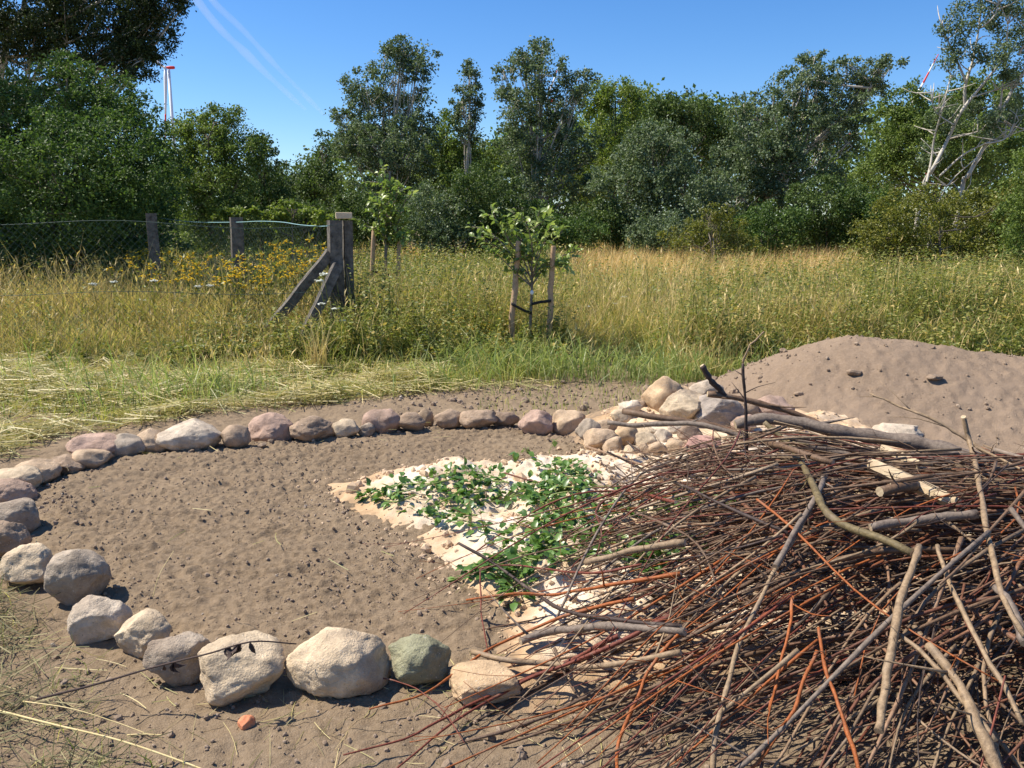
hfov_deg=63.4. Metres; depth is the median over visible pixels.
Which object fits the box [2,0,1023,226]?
sky
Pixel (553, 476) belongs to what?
leafy shoot
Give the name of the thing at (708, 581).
branch
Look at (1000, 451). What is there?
branch
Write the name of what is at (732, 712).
branch
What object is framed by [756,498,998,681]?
branch
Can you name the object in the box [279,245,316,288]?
tansy plant
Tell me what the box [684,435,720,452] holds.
heap stone
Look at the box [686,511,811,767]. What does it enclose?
branch
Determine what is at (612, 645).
branch
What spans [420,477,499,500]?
leafy shoot
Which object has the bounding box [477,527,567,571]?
leafy shoot
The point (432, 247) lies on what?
lilac flowers
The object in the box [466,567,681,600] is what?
branch
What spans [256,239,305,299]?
tansy plant
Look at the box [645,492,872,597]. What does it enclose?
branch
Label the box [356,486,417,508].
leafy shoot
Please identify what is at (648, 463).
branch
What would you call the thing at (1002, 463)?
branch
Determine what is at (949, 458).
branch
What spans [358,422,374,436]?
boulder
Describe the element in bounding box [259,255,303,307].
tansy plant
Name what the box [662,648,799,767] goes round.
branch
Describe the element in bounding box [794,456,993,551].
branch
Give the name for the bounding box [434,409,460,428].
boulder
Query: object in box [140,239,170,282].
tansy plant
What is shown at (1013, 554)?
branch
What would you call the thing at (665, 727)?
branch
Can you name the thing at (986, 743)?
branch
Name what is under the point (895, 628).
branch
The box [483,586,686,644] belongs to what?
branch
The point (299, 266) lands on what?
tansy plant
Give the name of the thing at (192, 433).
boulder
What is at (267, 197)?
leafy tree
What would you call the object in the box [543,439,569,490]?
leafy shoot
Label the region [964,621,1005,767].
branch
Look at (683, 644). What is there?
branch
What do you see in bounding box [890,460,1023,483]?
branch
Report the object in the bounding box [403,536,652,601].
branch
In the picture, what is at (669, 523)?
branch
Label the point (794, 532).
branch
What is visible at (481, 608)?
branch
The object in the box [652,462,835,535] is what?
branch
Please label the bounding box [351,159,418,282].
fruit sapling
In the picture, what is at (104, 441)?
boulder
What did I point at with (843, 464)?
branch
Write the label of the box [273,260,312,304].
tansy plant
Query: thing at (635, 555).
leafy shoot
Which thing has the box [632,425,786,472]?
branch
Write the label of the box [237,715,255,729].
brick fragment
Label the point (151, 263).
tansy plant
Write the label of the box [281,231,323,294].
tansy plant
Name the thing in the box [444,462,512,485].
leafy shoot
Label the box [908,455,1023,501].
branch
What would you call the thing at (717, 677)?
branch
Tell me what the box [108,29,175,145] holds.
wind turbine
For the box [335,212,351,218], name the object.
brick
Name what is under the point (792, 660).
branch
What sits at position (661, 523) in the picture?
branch
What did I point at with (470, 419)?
boulder
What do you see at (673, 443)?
heap stone
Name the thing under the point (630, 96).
robinia tree
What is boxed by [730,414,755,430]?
heap stone
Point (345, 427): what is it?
boulder
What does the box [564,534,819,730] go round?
branch
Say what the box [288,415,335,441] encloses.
boulder
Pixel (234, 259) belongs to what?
tansy plant
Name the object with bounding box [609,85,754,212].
oak tree
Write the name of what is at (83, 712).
straw stalk
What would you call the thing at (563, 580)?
branch
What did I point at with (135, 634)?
boulder
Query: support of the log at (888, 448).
on the brushwood
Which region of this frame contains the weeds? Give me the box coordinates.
[0,239,1023,370]
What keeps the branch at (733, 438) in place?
in the brushwood
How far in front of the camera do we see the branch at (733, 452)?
4.01 m
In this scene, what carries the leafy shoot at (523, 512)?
on the sand
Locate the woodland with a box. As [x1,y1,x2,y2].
[2,77,1023,261]
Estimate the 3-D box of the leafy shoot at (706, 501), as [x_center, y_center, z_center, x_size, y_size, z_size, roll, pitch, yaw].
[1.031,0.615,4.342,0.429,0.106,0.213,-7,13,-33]
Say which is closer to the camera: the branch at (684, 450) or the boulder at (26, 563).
the boulder at (26, 563)
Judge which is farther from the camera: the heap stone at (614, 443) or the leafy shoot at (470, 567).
the heap stone at (614, 443)
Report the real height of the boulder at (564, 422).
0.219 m
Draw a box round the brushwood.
[448,422,1023,767]
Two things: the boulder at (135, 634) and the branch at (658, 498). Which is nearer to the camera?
the boulder at (135, 634)
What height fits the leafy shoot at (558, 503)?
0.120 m
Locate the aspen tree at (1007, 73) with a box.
[903,0,1023,249]
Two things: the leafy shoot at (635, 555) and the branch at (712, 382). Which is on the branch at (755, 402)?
the branch at (712, 382)
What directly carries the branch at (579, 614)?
on the branch at (646, 552)
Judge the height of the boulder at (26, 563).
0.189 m
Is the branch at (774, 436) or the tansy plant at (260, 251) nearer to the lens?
the branch at (774, 436)
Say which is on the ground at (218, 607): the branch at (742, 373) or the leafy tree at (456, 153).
the leafy tree at (456, 153)
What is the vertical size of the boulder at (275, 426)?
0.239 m
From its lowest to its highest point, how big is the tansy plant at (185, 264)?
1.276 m
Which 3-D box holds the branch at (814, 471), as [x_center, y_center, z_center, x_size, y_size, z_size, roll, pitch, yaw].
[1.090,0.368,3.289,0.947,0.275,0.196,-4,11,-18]
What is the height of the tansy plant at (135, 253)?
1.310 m
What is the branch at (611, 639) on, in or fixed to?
in the brushwood
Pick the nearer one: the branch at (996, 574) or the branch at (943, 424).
the branch at (996, 574)
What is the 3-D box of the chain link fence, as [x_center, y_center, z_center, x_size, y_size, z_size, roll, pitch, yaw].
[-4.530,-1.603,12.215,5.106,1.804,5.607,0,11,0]
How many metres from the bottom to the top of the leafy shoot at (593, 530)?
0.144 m
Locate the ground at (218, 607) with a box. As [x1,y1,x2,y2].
[0,227,1023,767]
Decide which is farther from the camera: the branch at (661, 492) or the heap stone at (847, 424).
the heap stone at (847, 424)
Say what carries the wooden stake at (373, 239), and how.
on the ground at (218, 607)
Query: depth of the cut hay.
7.68 m
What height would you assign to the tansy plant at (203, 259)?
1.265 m
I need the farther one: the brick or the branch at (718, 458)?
the brick
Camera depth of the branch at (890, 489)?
3.06 m
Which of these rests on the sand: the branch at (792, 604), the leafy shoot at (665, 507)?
the leafy shoot at (665, 507)
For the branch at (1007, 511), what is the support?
on the branch at (1016, 516)
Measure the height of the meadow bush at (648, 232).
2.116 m
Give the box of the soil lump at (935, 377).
[926,374,942,380]
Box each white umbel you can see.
[89,283,99,320]
[315,279,327,324]
[319,272,330,323]
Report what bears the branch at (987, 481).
in the brushwood
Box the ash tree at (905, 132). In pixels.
[844,67,1023,237]
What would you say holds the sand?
on the ground at (218, 607)
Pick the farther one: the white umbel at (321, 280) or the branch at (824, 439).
the white umbel at (321, 280)
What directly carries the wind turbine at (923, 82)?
on the ground at (218, 607)
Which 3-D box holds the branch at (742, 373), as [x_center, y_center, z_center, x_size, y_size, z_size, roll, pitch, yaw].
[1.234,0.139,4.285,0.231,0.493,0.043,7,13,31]
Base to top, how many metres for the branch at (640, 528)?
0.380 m
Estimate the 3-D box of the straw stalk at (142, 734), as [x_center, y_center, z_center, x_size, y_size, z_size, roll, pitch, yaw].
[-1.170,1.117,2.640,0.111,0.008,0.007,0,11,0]
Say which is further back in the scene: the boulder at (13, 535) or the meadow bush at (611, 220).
the meadow bush at (611, 220)
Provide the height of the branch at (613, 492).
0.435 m
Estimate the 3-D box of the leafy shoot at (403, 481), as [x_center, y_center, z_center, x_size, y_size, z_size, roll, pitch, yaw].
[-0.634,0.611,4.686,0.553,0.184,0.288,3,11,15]
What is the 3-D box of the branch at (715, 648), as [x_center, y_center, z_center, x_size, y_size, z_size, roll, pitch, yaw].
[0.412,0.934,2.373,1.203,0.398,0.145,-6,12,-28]
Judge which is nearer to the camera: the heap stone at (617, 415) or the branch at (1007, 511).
the branch at (1007, 511)
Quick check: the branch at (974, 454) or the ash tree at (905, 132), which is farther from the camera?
the ash tree at (905, 132)
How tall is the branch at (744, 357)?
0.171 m
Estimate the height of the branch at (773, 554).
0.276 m
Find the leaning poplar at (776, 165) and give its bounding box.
[688,49,909,229]
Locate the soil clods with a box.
[0,335,1023,767]
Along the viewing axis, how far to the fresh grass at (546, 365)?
8.59 m
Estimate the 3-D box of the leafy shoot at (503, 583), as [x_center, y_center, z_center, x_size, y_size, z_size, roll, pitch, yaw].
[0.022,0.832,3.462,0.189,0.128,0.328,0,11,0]
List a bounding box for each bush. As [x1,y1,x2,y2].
[0,48,198,295]
[255,198,334,257]
[257,196,336,262]
[310,184,427,258]
[396,177,494,262]
[430,153,529,267]
[486,191,610,256]
[563,193,659,254]
[577,113,745,256]
[617,207,704,258]
[656,200,768,268]
[721,197,822,264]
[779,171,870,258]
[830,179,906,265]
[838,170,1023,277]
[987,146,1023,271]
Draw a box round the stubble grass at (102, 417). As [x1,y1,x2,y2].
[0,345,662,767]
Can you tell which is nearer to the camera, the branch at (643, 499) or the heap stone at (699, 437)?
the branch at (643, 499)
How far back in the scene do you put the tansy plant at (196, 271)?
11.54 m
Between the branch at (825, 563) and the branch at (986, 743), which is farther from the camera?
the branch at (825, 563)
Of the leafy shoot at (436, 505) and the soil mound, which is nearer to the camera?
the leafy shoot at (436, 505)
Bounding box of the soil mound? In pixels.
[641,335,1023,459]
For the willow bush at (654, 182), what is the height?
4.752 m
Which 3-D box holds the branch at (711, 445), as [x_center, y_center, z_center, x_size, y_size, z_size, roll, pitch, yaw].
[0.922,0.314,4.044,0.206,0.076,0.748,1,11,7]
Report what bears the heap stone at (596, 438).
on the sand
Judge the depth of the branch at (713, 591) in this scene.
2.69 m
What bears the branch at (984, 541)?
in the brushwood
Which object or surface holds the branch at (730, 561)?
in the brushwood
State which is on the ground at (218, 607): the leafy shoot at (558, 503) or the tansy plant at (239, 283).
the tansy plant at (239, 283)
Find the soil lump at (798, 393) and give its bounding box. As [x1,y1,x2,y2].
[793,391,803,395]
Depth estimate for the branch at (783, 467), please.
3.62 m
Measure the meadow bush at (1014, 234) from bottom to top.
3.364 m
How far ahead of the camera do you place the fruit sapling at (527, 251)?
9.86 m
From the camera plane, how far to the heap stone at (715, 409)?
6.11 m
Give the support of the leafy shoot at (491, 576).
on the sand
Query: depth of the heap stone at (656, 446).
5.55 m
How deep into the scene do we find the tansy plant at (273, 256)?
12.07 m
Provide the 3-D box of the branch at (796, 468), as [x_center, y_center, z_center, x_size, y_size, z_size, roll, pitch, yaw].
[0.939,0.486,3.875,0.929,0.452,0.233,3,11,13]
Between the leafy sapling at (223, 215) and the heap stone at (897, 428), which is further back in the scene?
the leafy sapling at (223, 215)
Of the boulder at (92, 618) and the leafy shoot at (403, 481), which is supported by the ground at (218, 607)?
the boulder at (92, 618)
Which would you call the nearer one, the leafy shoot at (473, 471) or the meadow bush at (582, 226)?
the leafy shoot at (473, 471)
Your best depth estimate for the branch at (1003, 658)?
2.29 m
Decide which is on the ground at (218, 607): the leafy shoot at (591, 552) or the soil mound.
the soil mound
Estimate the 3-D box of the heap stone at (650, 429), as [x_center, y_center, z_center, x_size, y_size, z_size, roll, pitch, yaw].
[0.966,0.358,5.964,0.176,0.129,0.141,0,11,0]
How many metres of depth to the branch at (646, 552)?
3.03 m
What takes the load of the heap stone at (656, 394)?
on the sand
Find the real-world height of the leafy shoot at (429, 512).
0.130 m
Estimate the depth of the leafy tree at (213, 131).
21.12 m
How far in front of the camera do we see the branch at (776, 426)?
4.86 m
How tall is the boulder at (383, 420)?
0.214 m
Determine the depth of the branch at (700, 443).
4.60 m
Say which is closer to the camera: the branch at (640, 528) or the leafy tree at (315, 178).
the branch at (640, 528)
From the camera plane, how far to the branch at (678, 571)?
3.07 m
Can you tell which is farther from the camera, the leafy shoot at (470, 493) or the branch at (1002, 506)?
the leafy shoot at (470, 493)
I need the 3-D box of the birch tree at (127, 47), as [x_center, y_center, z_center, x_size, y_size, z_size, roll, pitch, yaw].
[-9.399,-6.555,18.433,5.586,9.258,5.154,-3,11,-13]
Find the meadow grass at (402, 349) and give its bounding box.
[0,247,1023,382]
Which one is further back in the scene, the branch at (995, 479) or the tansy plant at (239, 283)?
the tansy plant at (239, 283)
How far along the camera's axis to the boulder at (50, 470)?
5.20 m
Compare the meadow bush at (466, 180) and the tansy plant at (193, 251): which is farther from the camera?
the meadow bush at (466, 180)
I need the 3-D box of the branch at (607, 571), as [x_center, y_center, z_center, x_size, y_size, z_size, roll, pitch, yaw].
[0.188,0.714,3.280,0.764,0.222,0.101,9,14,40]
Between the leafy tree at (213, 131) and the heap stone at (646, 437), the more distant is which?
the leafy tree at (213, 131)
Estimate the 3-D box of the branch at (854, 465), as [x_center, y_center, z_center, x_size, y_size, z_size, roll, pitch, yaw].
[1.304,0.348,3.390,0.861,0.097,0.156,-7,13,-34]
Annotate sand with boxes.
[328,406,1023,712]
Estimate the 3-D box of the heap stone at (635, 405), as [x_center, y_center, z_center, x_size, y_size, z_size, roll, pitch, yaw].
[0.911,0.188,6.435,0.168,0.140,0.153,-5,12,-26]
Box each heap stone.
[575,418,600,439]
[583,428,618,450]
[598,419,617,429]
[602,436,622,450]
[610,409,630,422]
[615,426,637,447]
[618,400,642,416]
[623,445,639,451]
[633,432,656,445]
[637,427,656,433]
[638,443,648,451]
[640,400,646,406]
[641,376,680,411]
[647,441,667,455]
[654,428,672,441]
[659,389,702,418]
[665,438,686,452]
[666,426,681,433]
[677,426,702,440]
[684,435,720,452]
[689,380,723,394]
[694,394,743,427]
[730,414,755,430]
[738,401,759,414]
[757,395,794,415]
[820,422,853,435]
[872,423,923,436]
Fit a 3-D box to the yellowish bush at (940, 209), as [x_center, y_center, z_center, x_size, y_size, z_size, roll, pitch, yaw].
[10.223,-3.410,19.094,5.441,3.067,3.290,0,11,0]
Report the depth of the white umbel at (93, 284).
10.75 m
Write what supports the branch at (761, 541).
in the brushwood
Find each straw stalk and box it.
[0,710,200,767]
[23,701,152,735]
[127,733,161,735]
[152,551,173,596]
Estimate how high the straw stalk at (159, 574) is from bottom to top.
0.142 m
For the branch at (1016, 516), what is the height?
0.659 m
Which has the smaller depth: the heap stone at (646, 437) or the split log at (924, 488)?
the split log at (924, 488)
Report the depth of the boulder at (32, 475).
5.04 m
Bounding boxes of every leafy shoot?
[354,476,452,501]
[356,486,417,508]
[365,471,444,495]
[396,486,463,514]
[414,457,481,482]
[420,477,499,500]
[423,495,485,525]
[430,508,505,536]
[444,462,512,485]
[448,546,532,581]
[450,469,504,489]
[455,549,509,578]
[458,488,518,508]
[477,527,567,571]
[480,528,578,554]
[484,538,569,573]
[484,553,534,591]
[495,470,550,502]
[495,555,538,611]
[496,519,564,545]
[508,447,564,491]
[508,507,559,531]
[519,489,587,509]
[521,482,570,519]
[526,478,597,503]
[530,456,575,479]
[531,475,614,489]
[538,465,602,482]
[542,515,596,539]
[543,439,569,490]
[546,494,633,523]
[552,458,600,484]
[553,502,613,530]
[555,537,637,559]
[568,521,634,548]
[576,484,656,506]
[599,500,684,518]
[615,534,685,564]
[622,551,681,574]
[637,523,716,552]
[658,490,717,508]
[683,490,735,510]
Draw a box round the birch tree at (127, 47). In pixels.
[0,0,196,167]
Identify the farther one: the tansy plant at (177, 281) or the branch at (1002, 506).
the tansy plant at (177, 281)
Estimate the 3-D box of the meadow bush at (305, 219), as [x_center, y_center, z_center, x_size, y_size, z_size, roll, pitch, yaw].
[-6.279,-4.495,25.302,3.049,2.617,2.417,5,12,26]
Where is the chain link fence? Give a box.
[0,213,354,356]
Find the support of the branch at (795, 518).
in the brushwood
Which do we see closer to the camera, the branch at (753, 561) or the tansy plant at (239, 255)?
the branch at (753, 561)
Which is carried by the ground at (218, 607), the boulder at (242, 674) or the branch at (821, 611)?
the boulder at (242, 674)
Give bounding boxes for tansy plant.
[104,254,150,302]
[125,247,148,294]
[125,256,165,301]
[138,259,175,310]
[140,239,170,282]
[141,247,183,295]
[152,258,193,300]
[163,249,189,289]
[170,265,214,315]
[177,251,224,294]
[178,251,200,302]
[179,259,224,310]
[181,248,205,299]
[188,266,227,319]
[205,254,250,298]
[213,257,265,309]
[221,266,271,331]
[225,250,262,303]
[229,263,249,317]
[229,264,271,324]
[249,261,288,313]
[250,248,275,304]
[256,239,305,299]
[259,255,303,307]
[260,249,303,294]
[267,239,283,304]
[271,245,290,300]
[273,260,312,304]
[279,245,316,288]
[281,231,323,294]
[281,239,326,277]
[282,248,320,301]
[287,246,320,303]
[288,259,326,318]
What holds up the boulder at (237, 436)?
on the ground at (218, 607)
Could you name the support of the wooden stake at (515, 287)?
on the ground at (218, 607)
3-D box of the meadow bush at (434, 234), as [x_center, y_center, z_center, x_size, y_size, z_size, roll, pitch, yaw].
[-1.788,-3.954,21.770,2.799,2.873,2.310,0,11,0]
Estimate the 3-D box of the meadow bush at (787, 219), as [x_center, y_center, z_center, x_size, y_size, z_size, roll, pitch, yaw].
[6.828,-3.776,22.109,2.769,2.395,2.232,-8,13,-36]
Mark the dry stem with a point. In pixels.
(229, 651)
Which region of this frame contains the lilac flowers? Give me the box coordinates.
[370,238,495,251]
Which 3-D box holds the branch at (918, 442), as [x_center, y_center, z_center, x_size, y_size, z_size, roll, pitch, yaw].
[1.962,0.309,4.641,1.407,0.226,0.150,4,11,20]
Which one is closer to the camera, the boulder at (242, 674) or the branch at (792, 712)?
the branch at (792, 712)
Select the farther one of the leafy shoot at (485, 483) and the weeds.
the weeds
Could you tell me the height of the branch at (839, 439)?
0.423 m
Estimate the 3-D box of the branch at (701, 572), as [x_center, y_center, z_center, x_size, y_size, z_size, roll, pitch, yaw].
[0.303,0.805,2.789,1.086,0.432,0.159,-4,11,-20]
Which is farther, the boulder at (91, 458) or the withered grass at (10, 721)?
the boulder at (91, 458)
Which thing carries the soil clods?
on the ground at (218, 607)
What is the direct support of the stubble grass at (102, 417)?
on the ground at (218, 607)
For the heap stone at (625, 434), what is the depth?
5.79 m
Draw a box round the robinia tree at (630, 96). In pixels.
[552,74,662,209]
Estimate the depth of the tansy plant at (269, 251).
12.94 m
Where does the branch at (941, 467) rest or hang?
in the brushwood
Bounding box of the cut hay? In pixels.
[0,341,721,767]
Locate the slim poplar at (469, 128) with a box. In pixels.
[448,58,485,255]
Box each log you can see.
[867,458,961,510]
[880,445,920,468]
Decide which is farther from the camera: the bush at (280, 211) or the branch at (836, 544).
the bush at (280, 211)
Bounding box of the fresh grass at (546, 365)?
[0,301,1011,415]
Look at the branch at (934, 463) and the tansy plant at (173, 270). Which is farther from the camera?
the tansy plant at (173, 270)
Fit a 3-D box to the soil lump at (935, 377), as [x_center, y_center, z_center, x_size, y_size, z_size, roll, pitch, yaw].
[3.358,-0.053,6.595,0.132,0.051,0.106,0,11,0]
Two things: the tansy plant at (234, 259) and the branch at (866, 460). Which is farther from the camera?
the tansy plant at (234, 259)
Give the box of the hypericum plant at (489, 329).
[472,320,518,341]
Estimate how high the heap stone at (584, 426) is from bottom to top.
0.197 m
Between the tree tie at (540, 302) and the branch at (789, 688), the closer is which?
the branch at (789, 688)
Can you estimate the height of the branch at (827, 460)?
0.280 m
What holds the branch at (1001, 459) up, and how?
in the brushwood
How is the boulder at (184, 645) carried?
on the ground at (218, 607)
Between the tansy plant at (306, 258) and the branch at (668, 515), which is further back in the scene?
the tansy plant at (306, 258)
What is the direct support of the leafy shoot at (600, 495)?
on the sand
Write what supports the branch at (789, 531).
in the brushwood
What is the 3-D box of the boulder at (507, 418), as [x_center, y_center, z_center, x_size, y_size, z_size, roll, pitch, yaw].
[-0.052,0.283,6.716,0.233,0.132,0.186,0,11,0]
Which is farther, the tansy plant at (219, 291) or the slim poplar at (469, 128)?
the slim poplar at (469, 128)
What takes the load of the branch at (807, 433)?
in the brushwood
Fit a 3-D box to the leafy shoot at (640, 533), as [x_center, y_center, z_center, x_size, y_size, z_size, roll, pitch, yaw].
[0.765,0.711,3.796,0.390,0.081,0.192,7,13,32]
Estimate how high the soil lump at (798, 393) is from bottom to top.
0.035 m
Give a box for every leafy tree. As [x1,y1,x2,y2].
[158,100,276,265]
[213,129,298,262]
[255,128,346,254]
[407,107,509,228]
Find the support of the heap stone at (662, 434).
on the sand
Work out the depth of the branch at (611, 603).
2.94 m
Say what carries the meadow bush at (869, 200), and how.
on the ground at (218, 607)
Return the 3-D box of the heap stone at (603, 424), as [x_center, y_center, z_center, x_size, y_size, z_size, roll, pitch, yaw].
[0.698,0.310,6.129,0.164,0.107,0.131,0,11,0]
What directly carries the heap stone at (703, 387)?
on the sand
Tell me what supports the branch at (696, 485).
in the brushwood
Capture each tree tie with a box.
[511,302,531,314]
[531,300,550,305]
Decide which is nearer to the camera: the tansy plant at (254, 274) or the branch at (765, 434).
the branch at (765, 434)
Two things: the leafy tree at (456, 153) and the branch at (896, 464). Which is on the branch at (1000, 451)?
the branch at (896, 464)
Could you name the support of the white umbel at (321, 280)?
on the ground at (218, 607)
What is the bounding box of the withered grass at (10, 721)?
[0,558,207,767]
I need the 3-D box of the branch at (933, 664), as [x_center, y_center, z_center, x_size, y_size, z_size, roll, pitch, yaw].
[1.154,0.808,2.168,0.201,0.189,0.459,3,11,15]
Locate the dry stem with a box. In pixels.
[36,640,296,699]
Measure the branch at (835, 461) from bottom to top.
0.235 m
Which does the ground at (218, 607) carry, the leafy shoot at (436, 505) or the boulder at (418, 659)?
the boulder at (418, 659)
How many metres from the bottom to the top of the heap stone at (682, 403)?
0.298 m
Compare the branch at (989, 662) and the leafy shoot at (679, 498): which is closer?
the branch at (989, 662)
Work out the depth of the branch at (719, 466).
3.24 m
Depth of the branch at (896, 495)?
3.13 m
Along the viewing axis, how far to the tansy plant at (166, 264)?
12.86 m
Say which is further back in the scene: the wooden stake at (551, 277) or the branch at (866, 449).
the wooden stake at (551, 277)
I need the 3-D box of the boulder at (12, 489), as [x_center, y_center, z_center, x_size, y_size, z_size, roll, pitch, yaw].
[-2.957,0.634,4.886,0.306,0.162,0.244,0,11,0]
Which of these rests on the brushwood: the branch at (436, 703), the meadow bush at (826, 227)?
the branch at (436, 703)
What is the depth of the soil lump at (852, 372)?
6.74 m
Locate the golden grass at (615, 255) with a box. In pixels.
[353,240,862,301]
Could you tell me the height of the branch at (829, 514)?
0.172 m
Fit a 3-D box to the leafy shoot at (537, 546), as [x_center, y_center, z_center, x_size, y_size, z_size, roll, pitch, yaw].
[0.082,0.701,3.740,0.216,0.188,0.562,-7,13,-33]
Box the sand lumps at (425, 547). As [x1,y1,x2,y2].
[296,401,1012,664]
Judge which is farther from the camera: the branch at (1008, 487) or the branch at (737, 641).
the branch at (1008, 487)
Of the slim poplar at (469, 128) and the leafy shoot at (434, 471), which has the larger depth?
the slim poplar at (469, 128)
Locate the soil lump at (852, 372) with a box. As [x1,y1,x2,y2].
[846,369,861,375]
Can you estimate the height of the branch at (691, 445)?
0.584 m
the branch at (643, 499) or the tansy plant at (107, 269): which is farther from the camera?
the tansy plant at (107, 269)
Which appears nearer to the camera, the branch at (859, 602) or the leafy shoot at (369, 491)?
the branch at (859, 602)
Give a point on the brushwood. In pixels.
(928, 538)
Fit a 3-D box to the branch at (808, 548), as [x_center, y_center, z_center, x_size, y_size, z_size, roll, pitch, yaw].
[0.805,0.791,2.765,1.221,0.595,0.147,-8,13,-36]
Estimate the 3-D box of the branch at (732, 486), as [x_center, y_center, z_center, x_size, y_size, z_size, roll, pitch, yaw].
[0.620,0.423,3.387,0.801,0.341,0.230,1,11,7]
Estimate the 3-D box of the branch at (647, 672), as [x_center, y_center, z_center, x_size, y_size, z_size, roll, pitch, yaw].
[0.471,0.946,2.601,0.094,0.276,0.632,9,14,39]
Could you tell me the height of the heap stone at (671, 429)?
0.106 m
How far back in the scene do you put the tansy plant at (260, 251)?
11.73 m
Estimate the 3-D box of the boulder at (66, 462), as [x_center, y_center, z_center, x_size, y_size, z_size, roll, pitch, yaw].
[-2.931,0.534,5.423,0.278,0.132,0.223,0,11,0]
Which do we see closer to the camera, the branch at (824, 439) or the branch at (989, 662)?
the branch at (989, 662)
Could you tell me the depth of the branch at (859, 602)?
2.81 m
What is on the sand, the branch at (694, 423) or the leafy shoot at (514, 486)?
the leafy shoot at (514, 486)
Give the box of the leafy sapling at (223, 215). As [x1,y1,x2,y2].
[210,205,260,241]
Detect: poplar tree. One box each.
[325,33,450,221]
[475,35,607,256]
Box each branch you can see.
[343,633,620,755]
[369,596,648,709]
[383,677,473,743]
[384,483,649,547]
[397,606,671,767]
[398,536,696,611]
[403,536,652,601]
[404,469,676,613]
[409,646,723,742]
[416,504,664,578]
[441,520,669,642]
[445,552,727,707]
[446,647,708,767]
[458,542,681,627]
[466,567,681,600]
[470,568,681,668]
[476,490,677,550]
[476,576,745,767]
[479,550,856,725]
[479,568,488,659]
[481,563,642,582]
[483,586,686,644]
[498,491,782,529]
[500,476,756,719]
[509,553,745,666]
[514,534,782,575]
[534,516,813,707]
[536,469,794,763]
[538,593,793,767]
[539,527,848,632]
[550,581,844,767]
[555,455,676,617]
[559,530,823,678]
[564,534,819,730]
[565,482,807,601]
[567,507,741,557]
[568,443,761,525]
[570,486,672,568]
[572,433,699,507]
[572,582,920,686]
[574,474,841,547]
[575,573,813,695]
[576,558,860,743]
[580,653,845,767]
[584,539,685,565]
[593,541,917,760]
[594,452,704,477]
[594,491,900,604]
[595,448,961,502]
[602,593,786,767]
[605,430,740,645]
[606,451,787,533]
[607,416,748,439]
[610,442,819,520]
[610,668,791,767]
[612,461,933,533]
[612,491,881,710]
[615,627,711,767]
[620,421,784,454]
[622,408,887,464]
[622,436,958,484]
[622,503,870,767]
[627,675,719,767]
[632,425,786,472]
[633,441,1023,474]
[634,436,910,465]
[634,511,726,590]
[635,488,1023,522]
[637,426,778,475]
[640,426,879,470]
[645,447,992,471]
[645,487,971,643]
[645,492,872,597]
[646,435,826,482]
[649,530,990,767]
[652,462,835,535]
[652,532,852,696]
[657,512,802,615]
[661,456,845,474]
[662,422,716,468]
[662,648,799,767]
[663,510,859,639]
[667,450,867,514]
[667,639,818,767]
[668,427,827,445]
[668,445,693,480]
[674,435,770,451]
[676,576,869,767]
[681,429,719,466]
[683,475,926,529]
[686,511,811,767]
[687,439,889,457]
[687,441,763,477]
[689,466,1023,486]
[692,447,895,467]
[698,643,884,767]
[700,364,726,395]
[704,418,746,457]
[705,425,932,466]
[706,418,780,437]
[706,458,866,468]
[707,391,818,420]
[727,434,963,457]
[732,363,774,455]
[732,422,854,440]
[733,413,993,465]
[738,458,1021,475]
[739,426,887,457]
[742,331,763,362]
[750,650,818,767]
[755,586,1023,727]
[756,456,1023,485]
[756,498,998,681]
[758,457,906,498]
[762,432,918,472]
[763,421,913,556]
[767,596,827,743]
[772,464,837,569]
[774,421,966,465]
[782,435,960,466]
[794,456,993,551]
[815,466,1023,480]
[817,627,860,767]
[849,450,1022,456]
[853,468,1023,519]
[854,487,1019,696]
[862,642,1002,767]
[863,381,1006,464]
[868,509,979,530]
[874,543,922,733]
[875,444,1011,505]
[876,477,1023,496]
[884,454,981,473]
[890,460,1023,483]
[893,612,940,767]
[898,467,996,534]
[899,633,997,741]
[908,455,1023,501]
[909,451,1008,530]
[916,458,996,458]
[921,455,997,496]
[935,544,1023,724]
[938,489,1023,585]
[961,415,1023,637]
[964,478,1023,483]
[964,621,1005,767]
[968,462,1015,470]
[971,446,1016,471]
[975,446,1023,471]
[984,637,1016,685]
[992,584,1023,646]
[993,448,1023,459]
[995,534,1023,560]
[1008,507,1023,529]
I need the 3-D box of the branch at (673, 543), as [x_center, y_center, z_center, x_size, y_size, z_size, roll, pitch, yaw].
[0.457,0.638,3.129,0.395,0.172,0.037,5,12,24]
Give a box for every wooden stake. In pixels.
[370,226,375,276]
[396,241,400,286]
[507,240,520,345]
[546,246,555,345]
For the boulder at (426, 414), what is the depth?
6.66 m
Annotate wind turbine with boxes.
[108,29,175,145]
[849,54,938,188]
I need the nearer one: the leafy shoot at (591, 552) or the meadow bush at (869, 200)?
the leafy shoot at (591, 552)
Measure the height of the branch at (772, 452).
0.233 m
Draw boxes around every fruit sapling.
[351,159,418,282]
[465,203,582,339]
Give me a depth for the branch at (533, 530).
3.73 m
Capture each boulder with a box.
[0,465,41,487]
[0,478,37,502]
[0,497,40,531]
[0,520,32,557]
[0,542,52,584]
[15,458,61,484]
[44,549,111,605]
[50,454,85,474]
[65,432,116,453]
[67,595,132,644]
[71,449,113,468]
[112,433,144,456]
[114,608,171,657]
[137,428,168,453]
[142,631,210,686]
[156,418,221,450]
[197,630,285,706]
[221,424,250,448]
[248,412,293,441]
[284,627,390,698]
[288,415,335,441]
[332,418,359,437]
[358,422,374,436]
[361,408,399,433]
[388,634,451,684]
[399,412,425,430]
[418,408,433,426]
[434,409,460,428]
[448,660,520,704]
[459,410,497,428]
[493,412,519,425]
[518,409,552,434]
[552,409,585,434]

